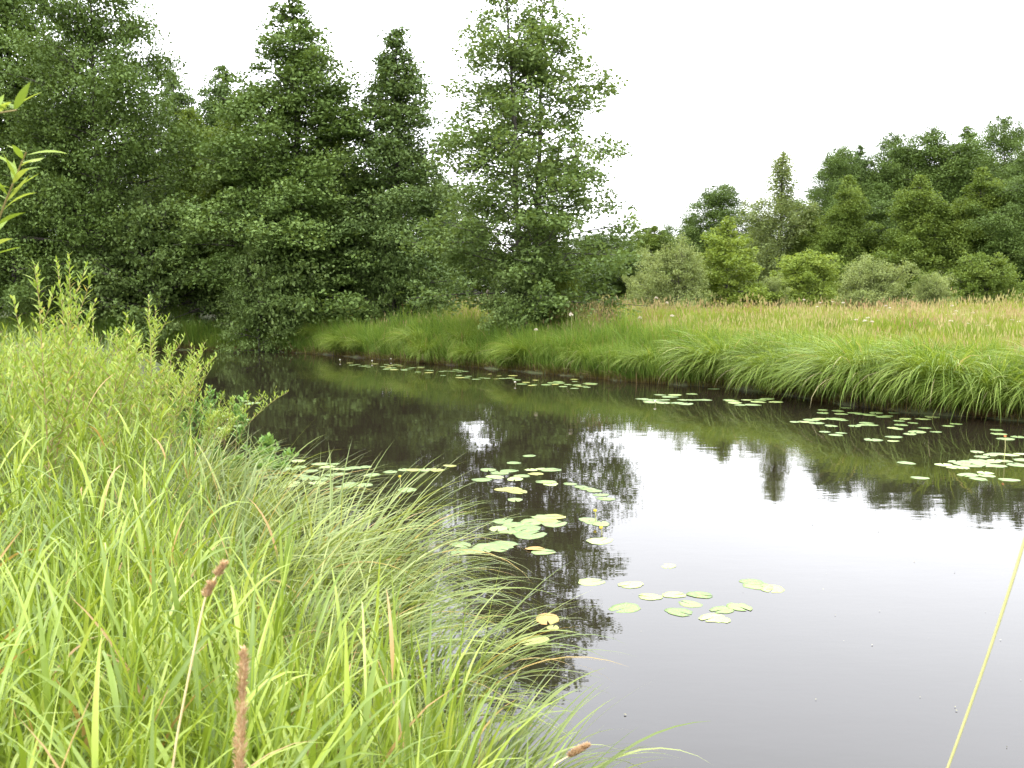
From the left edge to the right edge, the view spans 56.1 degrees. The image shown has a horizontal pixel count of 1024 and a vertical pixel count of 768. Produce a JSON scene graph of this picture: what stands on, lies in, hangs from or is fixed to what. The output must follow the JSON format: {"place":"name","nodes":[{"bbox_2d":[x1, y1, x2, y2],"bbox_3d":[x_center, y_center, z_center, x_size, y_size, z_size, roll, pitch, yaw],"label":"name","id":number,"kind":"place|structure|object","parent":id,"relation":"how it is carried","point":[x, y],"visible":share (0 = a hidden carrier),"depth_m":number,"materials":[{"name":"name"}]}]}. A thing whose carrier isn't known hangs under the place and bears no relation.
{"place":"outdoors","nodes":[
{"label":"outdoors","id":0,"kind":"place"},
{"bbox_2d":[0,82,38,113],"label":"willow branch","id":1,"kind":"object","parent":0,"point":[20,99],"visible":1,"depth_m":1.57,"materials":[{"name":"green plant"}]},
{"bbox_2d":[0,145,66,252],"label":"willow branch","id":2,"kind":"object","parent":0,"point":[16,175],"visible":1,"depth_m":2.00,"materials":[{"name":"green plant"}]},
{"bbox_2d":[0,297,1023,765],"bbox_3d":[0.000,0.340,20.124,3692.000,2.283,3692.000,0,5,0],"label":"ground","id":3,"kind":"structure","parent":0,"point":[844,403],"depth_m":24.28,"materials":[{"name":"green plant"}]},
{"bbox_2d":[0,260,130,538],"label":"willow shoots","id":4,"kind":"object","parent":3,"relation":"on","point":[70,418],"visible":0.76,"depth_m":5.91,"materials":[{"name":"green plant"}]},
{"bbox_2d":[0,0,137,326],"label":"alder tree","id":5,"kind":"object","parent":3,"relation":"on","point":[6,16],"visible":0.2,"depth_m":44.73,"materials":[{"name":"green plant"}]},
{"bbox_2d":[0,314,142,443],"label":"willow shoots","id":6,"kind":"object","parent":3,"relation":"on","point":[23,357],"visible":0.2,"depth_m":11.33,"materials":[{"name":"green plant"}]},
{"bbox_2d":[0,294,207,477],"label":"willow shoots","id":7,"kind":"object","parent":3,"relation":"on","point":[152,378],"visible":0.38,"depth_m":9.64,"materials":[{"name":"green plant"}]},
{"bbox_2d":[38,364,175,467],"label":"willow shoots","id":8,"kind":"object","parent":3,"relation":"on","point":[162,382],"visible":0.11,"depth_m":11.36,"materials":[{"name":"green plant"}]},
{"bbox_2d":[0,250,216,522],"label":"willow shoots","id":9,"kind":"object","parent":3,"relation":"on","point":[71,363],"visible":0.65,"depth_m":7.44,"materials":[{"name":"green plant"}]},
{"bbox_2d":[0,0,228,334],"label":"alder tree","id":10,"kind":"object","parent":3,"relation":"on","point":[135,144],"visible":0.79,"depth_m":41.65,"materials":[{"name":"green plant"}]},
{"bbox_2d":[64,183,242,343],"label":"shrub","id":11,"kind":"object","parent":3,"relation":"on","point":[142,217],"visible":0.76,"depth_m":41.49,"materials":[{"name":"green plant"}]},
{"bbox_2d":[94,332,213,445],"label":"willow shoots","id":12,"kind":"object","parent":3,"relation":"on","point":[185,393],"visible":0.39,"depth_m":14.08,"materials":[{"name":"green plant"}]},
{"bbox_2d":[128,71,199,293],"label":"alder tree","id":13,"kind":"object","parent":3,"relation":"on","point":[185,99],"visible":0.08,"depth_m":62.36,"materials":[{"name":"green plant"}]},
{"bbox_2d":[127,107,215,318],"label":"alder tree","id":14,"kind":"object","parent":3,"relation":"on","point":[190,115],"visible":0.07,"depth_m":49.52,"materials":[{"name":"green plant"}]},
{"bbox_2d":[127,397,238,458],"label":"willow shoots","id":15,"kind":"object","parent":3,"relation":"on","point":[209,423],"visible":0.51,"depth_m":12.50,"materials":[{"name":"green plant"}]},
{"bbox_2d":[171,558,229,767],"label":"grass seed head","id":16,"kind":"object","parent":3,"relation":"on","point":[210,585],"depth_m":1.49,"materials":[{"name":"plant"}]},
{"bbox_2d":[160,64,242,180],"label":"alder tree","id":17,"kind":"object","parent":3,"relation":"on","point":[221,89],"visible":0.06,"depth_m":59.93,"materials":[{"name":"green plant"}]},
{"bbox_2d":[133,110,279,316],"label":"alder tree","id":18,"kind":"object","parent":3,"relation":"on","point":[208,194],"visible":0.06,"depth_m":45.20,"materials":[{"name":"green plant"}]},
{"bbox_2d":[138,370,288,446],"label":"willow shoots","id":19,"kind":"object","parent":3,"relation":"on","point":[229,411],"visible":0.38,"depth_m":15.81,"materials":[{"name":"green plant"}]},
{"bbox_2d":[160,385,294,461],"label":"willow shoots","id":20,"kind":"object","parent":3,"relation":"on","point":[237,411],"visible":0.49,"depth_m":14.40,"materials":[{"name":"green plant"}]},
{"bbox_2d":[143,419,312,515],"bbox_3d":[-2.762,0.811,9.145,1.779,0.892,1.866,3,6,26],"label":"sedge clump","id":21,"kind":"object","parent":3,"relation":"on","point":[237,471],"visible":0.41,"depth_m":9.21,"materials":[{"name":"plant"}]},
{"bbox_2d":[177,432,298,482],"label":"willow shoots","id":22,"kind":"object","parent":3,"relation":"on","point":[268,443],"visible":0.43,"depth_m":12.87,"materials":[{"name":"green plant"}]},
{"bbox_2d":[231,645,250,767],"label":"grass seed head","id":23,"kind":"object","parent":3,"relation":"on","point":[241,723],"depth_m":1.28,"materials":[{"name":"plant"}]},
{"bbox_2d":[64,446,428,639],"bbox_3d":[-1.560,0.949,5.438,2.274,1.138,2.081,0,5,0],"label":"sedge clump","id":24,"kind":"object","parent":3,"relation":"on","point":[304,540],"visible":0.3,"depth_m":5.58,"materials":[{"name":"plant"}]},
{"bbox_2d":[207,239,316,353],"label":"shrub","id":25,"kind":"object","parent":3,"relation":"on","point":[247,309],"visible":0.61,"depth_m":39.76,"materials":[{"name":"green plant"}]},
{"bbox_2d":[141,423,397,567],"bbox_3d":[-1.902,0.877,7.515,2.248,1.190,2.192,-2,6,-17],"label":"sedge clump","id":26,"kind":"object","parent":3,"relation":"on","point":[268,496],"visible":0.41,"depth_m":7.55,"materials":[{"name":"plant"}]},
{"bbox_2d":[154,0,410,333],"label":"alder tree","id":27,"kind":"object","parent":3,"relation":"on","point":[306,64],"visible":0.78,"depth_m":40.65,"materials":[{"name":"green plant"}]},
{"bbox_2d":[0,323,575,767],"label":"reed grass","id":28,"kind":"structure","parent":3,"relation":"on","point":[48,685],"depth_m":2.52,"materials":[{"name":"plant"}]},
{"bbox_2d":[229,192,348,341],"bbox_3d":[-9.504,-4.878,41.255,4.922,6.617,6.769,-4,7,-35],"label":"shrub","id":29,"kind":"object","parent":3,"relation":"on","point":[277,276],"visible":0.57,"depth_m":39.70,"materials":[{"name":"green plant"}]},
{"bbox_2d":[290,321,330,339],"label":"sedge tussock","id":30,"kind":"object","parent":3,"relation":"on","point":[305,333],"visible":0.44,"depth_m":39.49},
{"bbox_2d":[111,512,528,760],"bbox_3d":[-0.933,1.126,4.251,2.078,1.009,1.883,0,5,0],"label":"sedge clump","id":31,"kind":"object","parent":3,"relation":"on","point":[372,611],"visible":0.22,"depth_m":4.43,"materials":[{"name":"plant"}]},
{"bbox_2d":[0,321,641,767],"bbox_3d":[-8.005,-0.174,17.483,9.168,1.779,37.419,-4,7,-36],"label":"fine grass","id":32,"kind":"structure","parent":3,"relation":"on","point":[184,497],"depth_m":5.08,"materials":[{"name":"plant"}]},
{"bbox_2d":[313,328,357,355],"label":"sedge tussock","id":33,"kind":"object","parent":3,"relation":"on","point":[333,339],"visible":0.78,"depth_m":37.32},
{"bbox_2d":[335,332,386,350],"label":"sedge tussock","id":34,"kind":"object","parent":3,"relation":"on","point":[354,341],"visible":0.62,"depth_m":36.55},
{"bbox_2d":[186,427,542,631],"bbox_3d":[-1.022,0.983,6.214,2.420,1.362,2.590,4,7,34],"label":"sedge clump","id":35,"kind":"object","parent":3,"relation":"on","point":[376,524],"visible":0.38,"depth_m":6.28,"materials":[{"name":"plant"}]},
{"bbox_2d":[174,486,561,678],"bbox_3d":[-0.807,1.194,5.316,2.165,1.078,2.111,-4,7,-37],"label":"sedge clump","id":36,"kind":"object","parent":3,"relation":"on","point":[440,595],"visible":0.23,"depth_m":5.40,"materials":[{"name":"plant"}]},
{"bbox_2d":[341,203,444,326],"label":"shrub","id":37,"kind":"object","parent":3,"relation":"on","point":[374,285],"visible":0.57,"depth_m":41.19,"materials":[{"name":"green plant"}]},
{"bbox_2d":[321,26,476,318],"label":"alder tree","id":38,"kind":"object","parent":3,"relation":"on","point":[407,171],"visible":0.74,"depth_m":41.83,"materials":[{"name":"green plant"}]},
{"bbox_2d":[374,320,440,351],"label":"sedge tussock","id":39,"kind":"object","parent":3,"relation":"on","point":[404,337],"visible":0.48,"depth_m":34.88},
{"bbox_2d":[396,336,444,364],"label":"sedge tussock","id":40,"kind":"object","parent":3,"relation":"on","point":[420,352],"visible":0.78,"depth_m":33.55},
{"bbox_2d":[239,536,628,766],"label":"sedge clump","id":41,"kind":"object","parent":3,"relation":"on","point":[496,649],"visible":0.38,"depth_m":4.64,"materials":[{"name":"plant"}]},
{"bbox_2d":[417,175,492,300],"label":"alder tree","id":42,"kind":"object","parent":3,"relation":"on","point":[470,276],"visible":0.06,"depth_m":80.67,"materials":[{"name":"green plant"}]},
{"bbox_2d":[445,340,488,361],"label":"sedge tussock","id":43,"kind":"object","parent":3,"relation":"on","point":[463,353],"visible":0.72,"depth_m":31.96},
{"bbox_2d":[433,322,502,354],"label":"sedge tussock","id":44,"kind":"object","parent":3,"relation":"on","point":[458,335],"visible":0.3,"depth_m":32.90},
{"bbox_2d":[435,214,506,298],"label":"forest tree","id":45,"kind":"object","parent":3,"relation":"on","point":[478,288],"visible":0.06,"depth_m":83.56,"materials":[{"name":"green plant"}]},
{"bbox_2d":[475,334,540,368],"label":"sedge tussock","id":46,"kind":"object","parent":3,"relation":"on","point":[518,349],"visible":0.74,"depth_m":30.12,"materials":[{"name":"plant"}]},
{"bbox_2d":[474,242,559,342],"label":"shrub","id":47,"kind":"object","parent":3,"relation":"on","point":[511,295],"visible":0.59,"depth_m":32.71,"materials":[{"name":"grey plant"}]},
{"bbox_2d":[395,0,647,326],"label":"alder tree","id":48,"kind":"object","parent":3,"relation":"on","point":[527,61],"visible":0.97,"depth_m":32.50,"materials":[{"name":"green plant"}]},
{"bbox_2d":[488,224,589,327],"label":"shrub","id":49,"kind":"object","parent":3,"relation":"on","point":[555,250],"visible":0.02,"depth_m":35.47,"materials":[{"name":"green plant"}]},
{"bbox_2d":[529,330,589,363],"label":"sedge tussock","id":50,"kind":"object","parent":3,"relation":"on","point":[552,343],"visible":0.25,"depth_m":29.40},
{"bbox_2d":[410,650,710,767],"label":"sedge clump","id":51,"kind":"object","parent":3,"relation":"on","point":[521,735],"visible":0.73,"depth_m":3.98,"materials":[{"name":"plant"}]},
{"bbox_2d":[101,337,1023,421],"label":"dead grass","id":52,"kind":"structure","parent":3,"relation":"on","point":[488,362],"depth_m":26.45,"materials":[{"name":"plant"}]},
{"bbox_2d":[547,271,581,332],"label":"shrub","id":53,"kind":"object","parent":3,"relation":"on","point":[560,286],"visible":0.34,"depth_m":33.53,"materials":[{"name":"green plant"}]},
{"bbox_2d":[554,741,592,765],"bbox_3d":[-0.048,1.273,2.131,0.448,0.998,0.031,0,5,0],"label":"grass seed head","id":54,"kind":"object","parent":3,"relation":"on","point":[578,749],"depth_m":2.08,"materials":[{"name":"plant"}]},
{"bbox_2d":[553,340,605,374],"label":"sedge tussock","id":55,"kind":"object","parent":3,"relation":"on","point":[574,353],"visible":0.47,"depth_m":28.28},
{"bbox_2d":[560,233,669,302],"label":"forest tree","id":56,"kind":"object","parent":3,"relation":"on","point":[620,285],"visible":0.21,"depth_m":72.21,"materials":[{"name":"green plant"}]},
{"bbox_2d":[608,339,667,372],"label":"sedge tussock","id":57,"kind":"object","parent":3,"relation":"on","point":[632,355],"visible":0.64,"depth_m":26.63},
{"bbox_2d":[622,268,660,307],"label":"willow shrub","id":58,"kind":"object","parent":3,"relation":"on","point":[639,279],"visible":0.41,"depth_m":51.40,"materials":[{"name":"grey plant"}]},
{"bbox_2d":[289,287,1023,362],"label":"meadow grass","id":59,"kind":"structure","parent":3,"relation":"on","point":[878,323],"depth_m":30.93,"materials":[{"name":"plant"}]},
{"bbox_2d":[614,225,703,299],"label":"forest tree","id":60,"kind":"object","parent":3,"relation":"on","point":[655,240],"visible":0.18,"depth_m":76.67,"materials":[{"name":"green plant"}]},
{"bbox_2d":[630,232,715,309],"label":"willow shrub","id":61,"kind":"object","parent":3,"relation":"on","point":[681,265],"visible":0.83,"depth_m":47.08,"materials":[{"name":"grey plant"}]},
{"bbox_2d":[645,324,776,384],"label":"sedge tussock","id":62,"kind":"object","parent":3,"relation":"on","point":[699,358],"visible":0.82,"depth_m":25.01,"materials":[{"name":"plant"}]},
{"bbox_2d":[658,182,778,301],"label":"forest tree","id":63,"kind":"object","parent":3,"relation":"on","point":[721,197],"visible":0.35,"depth_m":82.17,"materials":[{"name":"green plant"}]},
{"bbox_2d":[690,216,787,308],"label":"young tree","id":64,"kind":"object","parent":3,"relation":"on","point":[723,254],"visible":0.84,"depth_m":48.95,"materials":[{"name":"green plant"}]},
{"bbox_2d":[702,340,776,378],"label":"sedge tussock","id":65,"kind":"object","parent":3,"relation":"on","point":[735,362],"visible":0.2,"depth_m":24.35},
{"bbox_2d":[704,338,806,395],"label":"sedge tussock","id":66,"kind":"object","parent":3,"relation":"on","point":[756,371],"visible":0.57,"depth_m":23.41,"materials":[{"name":"plant"}]},
{"bbox_2d":[711,330,803,380],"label":"sedge tussock","id":67,"kind":"object","parent":3,"relation":"on","point":[745,347],"visible":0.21,"depth_m":24.51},
{"bbox_2d":[748,272,793,308],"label":"willow shrub","id":68,"kind":"object","parent":3,"relation":"on","point":[772,284],"visible":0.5,"depth_m":49.42,"materials":[{"name":"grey plant"}]},
{"bbox_2d":[734,324,833,355],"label":"sedge tussock","id":69,"kind":"object","parent":3,"relation":"on","point":[769,338],"visible":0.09,"depth_m":24.84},
{"bbox_2d":[733,149,838,295],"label":"birch tree","id":70,"kind":"object","parent":3,"relation":"on","point":[768,252],"visible":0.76,"depth_m":64.42,"materials":[{"name":"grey plant"}]},
{"bbox_2d":[743,338,842,398],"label":"sedge tussock","id":71,"kind":"object","parent":3,"relation":"on","point":[779,361],"visible":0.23,"depth_m":22.80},
{"bbox_2d":[750,340,840,401],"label":"sedge tussock","id":72,"kind":"object","parent":3,"relation":"on","point":[813,389],"visible":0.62,"depth_m":21.97,"materials":[{"name":"plant"}]},
{"bbox_2d":[759,210,842,291],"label":"forest tree","id":73,"kind":"object","parent":3,"relation":"on","point":[808,238],"visible":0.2,"depth_m":64.67,"materials":[{"name":"green plant"}]},
{"bbox_2d":[751,325,861,356],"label":"sedge tussock","id":74,"kind":"object","parent":3,"relation":"on","point":[796,343],"visible":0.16,"depth_m":24.05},
{"bbox_2d":[768,249,847,307],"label":"willow shrub","id":75,"kind":"object","parent":3,"relation":"on","point":[802,280],"visible":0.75,"depth_m":51.62,"materials":[{"name":"green plant"}]},
{"bbox_2d":[782,150,862,232],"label":"forest tree","id":76,"kind":"object","parent":3,"relation":"on","point":[801,202],"visible":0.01,"depth_m":95.21,"materials":[{"name":"green plant"}]},
{"bbox_2d":[780,332,865,365],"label":"sedge tussock","id":77,"kind":"object","parent":3,"relation":"on","point":[808,347],"visible":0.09,"depth_m":23.16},
{"bbox_2d":[788,143,883,253],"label":"forest tree","id":78,"kind":"object","parent":3,"relation":"on","point":[837,169],"visible":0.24,"depth_m":72.40,"materials":[{"name":"green plant"}]},
{"bbox_2d":[766,326,934,412],"bbox_3d":[7.581,-0.379,21.133,4.104,1.985,4.106,-4,7,-37],"label":"sedge tussock","id":79,"kind":"object","parent":3,"relation":"on","point":[841,372],"visible":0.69,"depth_m":20.71,"materials":[{"name":"plant"}]},
{"bbox_2d":[806,174,897,300],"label":"forest tree","id":80,"kind":"object","parent":3,"relation":"on","point":[845,215],"visible":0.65,"depth_m":62.58,"materials":[{"name":"green plant"}]},
{"bbox_2d":[850,144,880,247],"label":"forest tree","id":81,"kind":"object","parent":3,"relation":"on","point":[858,153],"visible":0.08,"depth_m":74.60,"materials":[{"name":"green plant"}]},
{"bbox_2d":[831,253,917,310],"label":"willow shrub","id":82,"kind":"object","parent":3,"relation":"on","point":[860,277],"visible":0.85,"depth_m":45.23,"materials":[{"name":"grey plant"}]},
{"bbox_2d":[828,199,947,296],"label":"forest tree","id":83,"kind":"object","parent":3,"relation":"on","point":[878,215],"visible":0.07,"depth_m":64.46,"materials":[{"name":"green plant"}]},
{"bbox_2d":[822,340,972,403],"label":"sedge tussock","id":84,"kind":"object","parent":3,"relation":"on","point":[874,381],"visible":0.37,"depth_m":20.09,"materials":[{"name":"plant"}]},
{"bbox_2d":[862,129,954,240],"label":"forest tree","id":85,"kind":"object","parent":3,"relation":"on","point":[893,160],"visible":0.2,"depth_m":73.23,"materials":[{"name":"green plant"}]},
{"bbox_2d":[868,175,962,301],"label":"forest tree","id":86,"kind":"object","parent":3,"relation":"on","point":[919,237],"visible":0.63,"depth_m":59.28,"materials":[{"name":"green plant"}]},
{"bbox_2d":[835,330,1023,410],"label":"sedge tussock","id":87,"kind":"object","parent":3,"relation":"on","point":[923,387],"visible":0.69,"depth_m":19.21,"materials":[{"name":"plant"}]},
{"bbox_2d":[861,124,1007,276],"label":"forest tree","id":88,"kind":"object","parent":3,"relation":"on","point":[934,147],"visible":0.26,"depth_m":70.93,"materials":[{"name":"green plant"}]},
{"bbox_2d":[907,268,962,309],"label":"willow shrub","id":89,"kind":"object","parent":3,"relation":"on","point":[935,286],"visible":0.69,"depth_m":46.42,"materials":[{"name":"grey plant"}]},
{"bbox_2d":[890,345,1023,422],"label":"sedge tussock","id":90,"kind":"object","parent":3,"relation":"on","point":[972,402],"visible":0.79,"depth_m":18.77,"materials":[{"name":"plant"}]},
{"bbox_2d":[916,124,1009,254],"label":"forest tree","id":91,"kind":"object","parent":3,"relation":"on","point":[967,131],"visible":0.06,"depth_m":71.99,"materials":[{"name":"green plant"}]},
{"bbox_2d":[927,166,1022,295],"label":"forest tree","id":92,"kind":"object","parent":3,"relation":"on","point":[970,237],"visible":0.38,"depth_m":58.54,"materials":[{"name":"green plant"}]},
{"bbox_2d":[940,248,1023,305],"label":"willow shrub","id":93,"kind":"object","parent":3,"relation":"on","point":[974,276],"visible":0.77,"depth_m":49.07,"materials":[{"name":"green plant"}]},
{"bbox_2d":[943,347,1023,409],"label":"sedge tussock","id":94,"kind":"object","parent":3,"relation":"on","point":[990,370],"visible":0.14,"depth_m":19.25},
{"bbox_2d":[946,537,1023,767],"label":"grass stalk","id":95,"kind":"object","parent":3,"relation":"on","point":[988,652],"depth_m":1.34,"materials":[{"name":"plant"}]},
{"bbox_2d":[954,175,1023,304],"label":"forest tree","id":96,"kind":"object","parent":3,"relation":"on","point":[1012,232],"visible":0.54,"depth_m":56.38,"materials":[{"name":"green plant"}]},
{"bbox_2d":[961,353,1023,419],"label":"sedge tussock","id":97,"kind":"object","parent":3,"relation":"on","point":[1016,394],"visible":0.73,"depth_m":18.33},
{"bbox_2d":[962,336,1023,392],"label":"sedge tussock","id":98,"kind":"object","parent":3,"relation":"on","point":[1014,354],"visible":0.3,"depth_m":19.54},
{"bbox_2d":[975,112,1023,183],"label":"forest tree","id":99,"kind":"object","parent":3,"relation":"on","point":[1006,140],"visible":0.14,"depth_m":74.64,"materials":[{"name":"green plant"}]},
{"bbox_2d":[990,137,1023,261],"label":"forest tree","id":100,"kind":"object","parent":3,"relation":"on","point":[1015,172],"visible":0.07,"depth_m":69.00,"materials":[{"name":"green plant"}]},
{"bbox_2d":[0,0,1023,291],"label":"sky","id":101,"kind":"structure","parent":0,"point":[715,90],"materials":[{"name":"white"}]},
{"bbox_2d":[136,350,1023,767],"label":"water","id":102,"kind":"structure","parent":0,"point":[852,542],"depth_m":9.55,"materials":[{"name":"black liquid"}]},
{"bbox_2d":[514,531,546,539],"bbox_3d":[0.182,1.558,9.927,0.315,0.004,0.360,6,8,43],"label":"lily pad","id":103,"kind":"object","parent":102,"relation":"on","point":[529,536],"visible":0.94,"depth_m":9.89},
{"bbox_2d":[536,613,557,624],"bbox_3d":[0.272,1.796,7.349,0.176,0.017,0.222,-1,6,-4],"label":"lily pad","id":104,"kind":"object","parent":102,"relation":"on","point":[546,618],"visible":0.81,"depth_m":7.37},
{"bbox_2d":[578,578,605,585],"bbox_3d":[0.683,1.713,8.318,0.240,0.002,0.210,-2,6,-21],"label":"lily pad","id":105,"kind":"object","parent":102,"relation":"on","point":[585,581],"visible":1,"depth_m":8.29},
{"bbox_2d":[608,602,640,612],"bbox_3d":[0.900,1.780,7.625,0.277,0.002,0.221,-5,7,-41],"label":"lily pad","id":106,"kind":"object","parent":102,"relation":"on","point":[625,607],"visible":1,"depth_m":7.62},
{"bbox_2d":[664,608,691,616],"bbox_3d":[1.312,1.787,7.538,0.189,0.003,0.230,-5,7,-45],"label":"lily pad","id":107,"kind":"object","parent":102,"relation":"on","point":[676,611],"visible":1,"depth_m":7.54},
{"bbox_2d":[726,602,751,610],"bbox_3d":[1.812,1.775,7.651,0.202,0.002,0.199,1,6,11],"label":"lily pad","id":108,"kind":"object","parent":102,"relation":"on","point":[734,606],"visible":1,"depth_m":7.65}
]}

